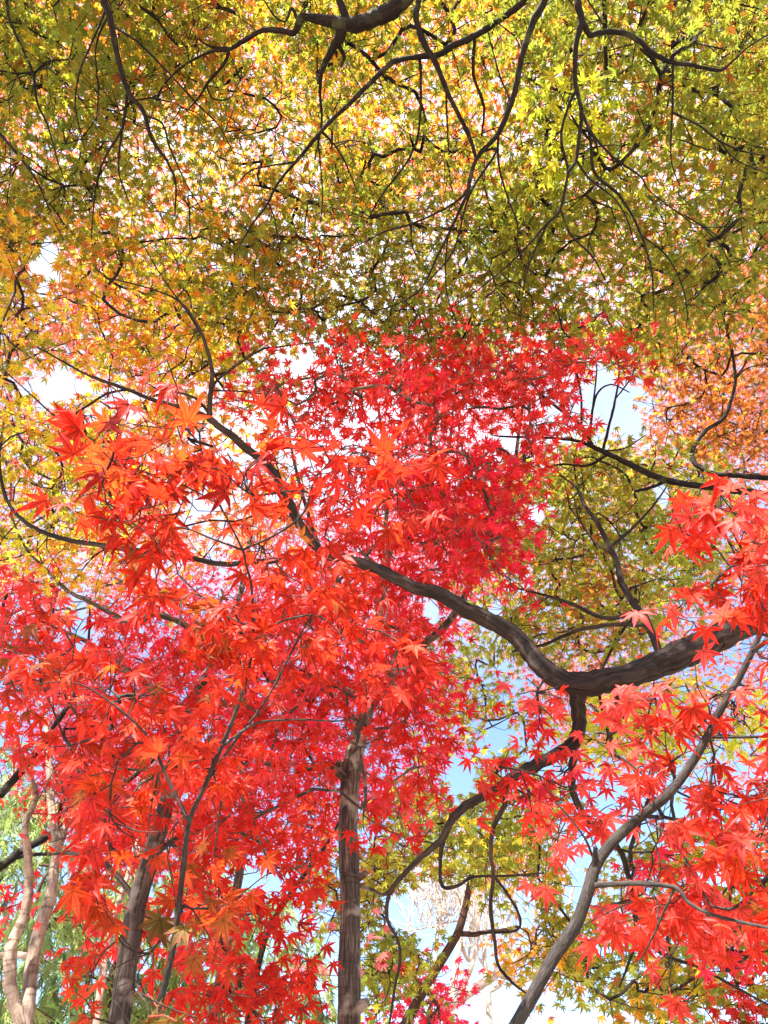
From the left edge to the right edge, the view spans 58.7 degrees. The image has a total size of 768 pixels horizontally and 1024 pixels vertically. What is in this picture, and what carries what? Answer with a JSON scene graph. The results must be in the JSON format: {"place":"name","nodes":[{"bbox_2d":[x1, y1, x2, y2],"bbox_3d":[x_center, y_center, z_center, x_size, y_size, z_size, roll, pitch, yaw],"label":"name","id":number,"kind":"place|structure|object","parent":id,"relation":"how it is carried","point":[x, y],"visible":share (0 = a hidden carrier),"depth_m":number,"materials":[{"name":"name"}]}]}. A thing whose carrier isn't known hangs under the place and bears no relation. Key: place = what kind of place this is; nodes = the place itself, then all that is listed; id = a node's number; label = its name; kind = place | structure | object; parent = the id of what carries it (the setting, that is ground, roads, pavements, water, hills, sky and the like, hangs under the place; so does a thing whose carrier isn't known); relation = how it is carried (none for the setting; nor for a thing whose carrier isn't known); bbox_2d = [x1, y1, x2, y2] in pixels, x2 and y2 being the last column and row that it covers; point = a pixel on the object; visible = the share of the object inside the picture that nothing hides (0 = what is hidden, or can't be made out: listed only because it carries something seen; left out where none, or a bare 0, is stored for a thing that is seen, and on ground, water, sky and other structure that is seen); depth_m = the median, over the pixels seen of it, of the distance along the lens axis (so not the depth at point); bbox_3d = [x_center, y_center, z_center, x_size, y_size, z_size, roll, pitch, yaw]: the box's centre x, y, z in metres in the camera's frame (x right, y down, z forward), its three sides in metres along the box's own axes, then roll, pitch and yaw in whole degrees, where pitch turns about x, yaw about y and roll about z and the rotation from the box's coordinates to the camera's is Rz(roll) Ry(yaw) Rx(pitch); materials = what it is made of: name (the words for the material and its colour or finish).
{"place":"outdoors","nodes":[
{"label":"outdoors","id":0,"kind":"place"},
{"bbox_2d":[0,0,767,1023],"label":"sky","id":1,"kind":"structure","parent":0,"point":[505,1003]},
{"label":"ground","id":2,"kind":"structure","parent":0,"visible":0},
{"bbox_2d":[0,740,122,1023],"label":"conifer tree","id":3,"kind":"object","parent":2,"relation":"on","point":[46,1010],"visible":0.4,"depth_m":6.98,"materials":[{"name":"green plant"}]},
{"bbox_2d":[0,605,122,1023],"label":"pale tree","id":4,"kind":"object","parent":2,"relation":"on","point":[22,1011],"visible":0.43,"depth_m":2.97,"materials":[{"name":"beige plant"}]},
{"bbox_2d":[0,556,154,942],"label":"maple tree","id":5,"kind":"object","parent":2,"relation":"on","point":[5,788],"visible":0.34,"depth_m":3.43,"materials":[{"name":"red plant"}]},
{"bbox_2d":[0,0,266,324],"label":"maple tree","id":6,"kind":"object","parent":2,"relation":"on","point":[98,65],"visible":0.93,"depth_m":2.90,"materials":[{"name":"yellow plant"}]},
{"bbox_2d":[16,838,261,1023],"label":"conifer tree","id":7,"kind":"object","parent":2,"relation":"on","point":[140,1013],"visible":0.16,"depth_m":7.12,"materials":[{"name":"green plant"}]},
{"bbox_2d":[40,733,243,1023],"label":"slim maple","id":8,"kind":"object","parent":2,"relation":"on","point":[103,968],"visible":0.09,"depth_m":4.09,"materials":[{"name":"red plant"}]},
{"bbox_2d":[0,148,286,641],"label":"tall maple","id":9,"kind":"object","parent":2,"relation":"on","point":[71,345],"visible":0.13,"depth_m":6.90,"materials":[{"name":"orange plant"}]},
{"bbox_2d":[0,513,344,1023],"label":"maple tree","id":10,"kind":"object","parent":2,"relation":"on","point":[251,998],"visible":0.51,"depth_m":2.50,"materials":[{"name":"red plant"}]},
{"bbox_2d":[0,0,412,360],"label":"tall maple","id":11,"kind":"object","parent":2,"relation":"on","point":[137,145],"visible":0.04,"depth_m":7.06,"materials":[{"name":"yellow plant"}]},
{"bbox_2d":[0,359,460,1023],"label":"young maple","id":12,"kind":"object","parent":2,"relation":"on","point":[96,781],"visible":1,"depth_m":1.06,"materials":[{"name":"red plant"}]},
{"bbox_2d":[165,848,337,1023],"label":"conifer tree","id":13,"kind":"object","parent":2,"relation":"on","point":[328,997],"visible":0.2,"depth_m":7.90,"materials":[{"name":"green plant"}]},
{"bbox_2d":[0,363,566,1021],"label":"tall maple","id":14,"kind":"object","parent":2,"relation":"on","point":[260,799],"visible":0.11,"depth_m":6.78,"materials":[{"name":"red plant"}]},
{"bbox_2d":[239,788,407,1023],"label":"maple tree","id":15,"kind":"object","parent":2,"relation":"on","point":[379,964],"visible":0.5,"depth_m":3.42,"materials":[{"name":"red plant"}]},
{"bbox_2d":[62,0,596,407],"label":"maple tree","id":16,"kind":"object","parent":2,"relation":"on","point":[346,24],"visible":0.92,"depth_m":3.22,"materials":[{"name":"yellow plant"}]},
{"bbox_2d":[0,175,767,1023],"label":"old maple","id":17,"kind":"object","parent":2,"relation":"on","point":[494,789],"visible":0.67,"depth_m":3.42,"materials":[{"name":"yellow plant"}]},
{"bbox_2d":[328,943,484,1023],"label":"maple","id":18,"kind":"object","parent":2,"relation":"on","point":[443,1017],"visible":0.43,"depth_m":5.51,"materials":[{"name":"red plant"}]},
{"bbox_2d":[137,287,689,1023],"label":"maple tree","id":19,"kind":"object","parent":2,"relation":"on","point":[459,535],"visible":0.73,"depth_m":2.79,"materials":[{"name":"red plant"}]},
{"bbox_2d":[390,803,493,1010],"bbox_3d":[0.672,6.610,7.810,1.602,6.813,1.398,-18,-52,14],"label":"bare tree","id":20,"kind":"object","parent":2,"relation":"on","point":[435,955],"visible":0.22,"depth_m":9.04,"materials":[{"name":"beige plant"}]},
{"bbox_2d":[392,786,514,1015],"bbox_3d":[0.899,6.075,7.354,1.723,6.786,1.733,33,-58,-25],"label":"bare tree","id":21,"kind":"object","parent":2,"relation":"on","point":[460,947],"visible":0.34,"depth_m":8.45,"materials":[{"name":"beige plant"}]},
{"bbox_2d":[417,869,574,1023],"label":"bare tree","id":22,"kind":"object","parent":2,"relation":"on","point":[482,984],"visible":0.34,"depth_m":7.17,"materials":[{"name":"beige plant"}]},
{"bbox_2d":[399,814,602,1023],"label":"maple tree","id":23,"kind":"object","parent":2,"relation":"on","point":[459,932],"visible":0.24,"depth_m":4.67,"materials":[{"name":"yellow plant"}]},
{"bbox_2d":[448,796,591,1023],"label":"bare tree","id":24,"kind":"object","parent":2,"relation":"on","point":[489,990],"visible":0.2,"depth_m":8.75,"materials":[{"name":"beige plant"}]},
{"bbox_2d":[296,0,767,375],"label":"tall maple","id":25,"kind":"object","parent":2,"relation":"on","point":[514,144],"visible":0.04,"depth_m":7.18,"materials":[{"name":"yellow plant"}]},
{"bbox_2d":[423,271,767,514],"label":"maple tree","id":26,"kind":"object","parent":2,"relation":"on","point":[760,352],"visible":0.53,"depth_m":4.23,"materials":[{"name":"orange plant"}]},
{"bbox_2d":[439,0,767,400],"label":"maple tree","id":27,"kind":"object","parent":2,"relation":"on","point":[665,66],"visible":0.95,"depth_m":2.86,"materials":[{"name":"yellow plant"}]},
{"bbox_2d":[474,232,767,790],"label":"tall maple","id":28,"kind":"object","parent":2,"relation":"on","point":[747,681],"visible":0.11,"depth_m":7.25,"materials":[{"name":"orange plant"}]},
{"bbox_2d":[508,418,767,1023],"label":"young maple","id":29,"kind":"object","parent":2,"relation":"on","point":[682,913],"visible":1,"depth_m":1.22,"materials":[{"name":"red plant"}]},
{"bbox_2d":[691,972,767,1023],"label":"maple","id":30,"kind":"object","parent":2,"relation":"on","point":[749,1003],"visible":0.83,"depth_m":3.38,"materials":[{"name":"red plant"}]}
]}

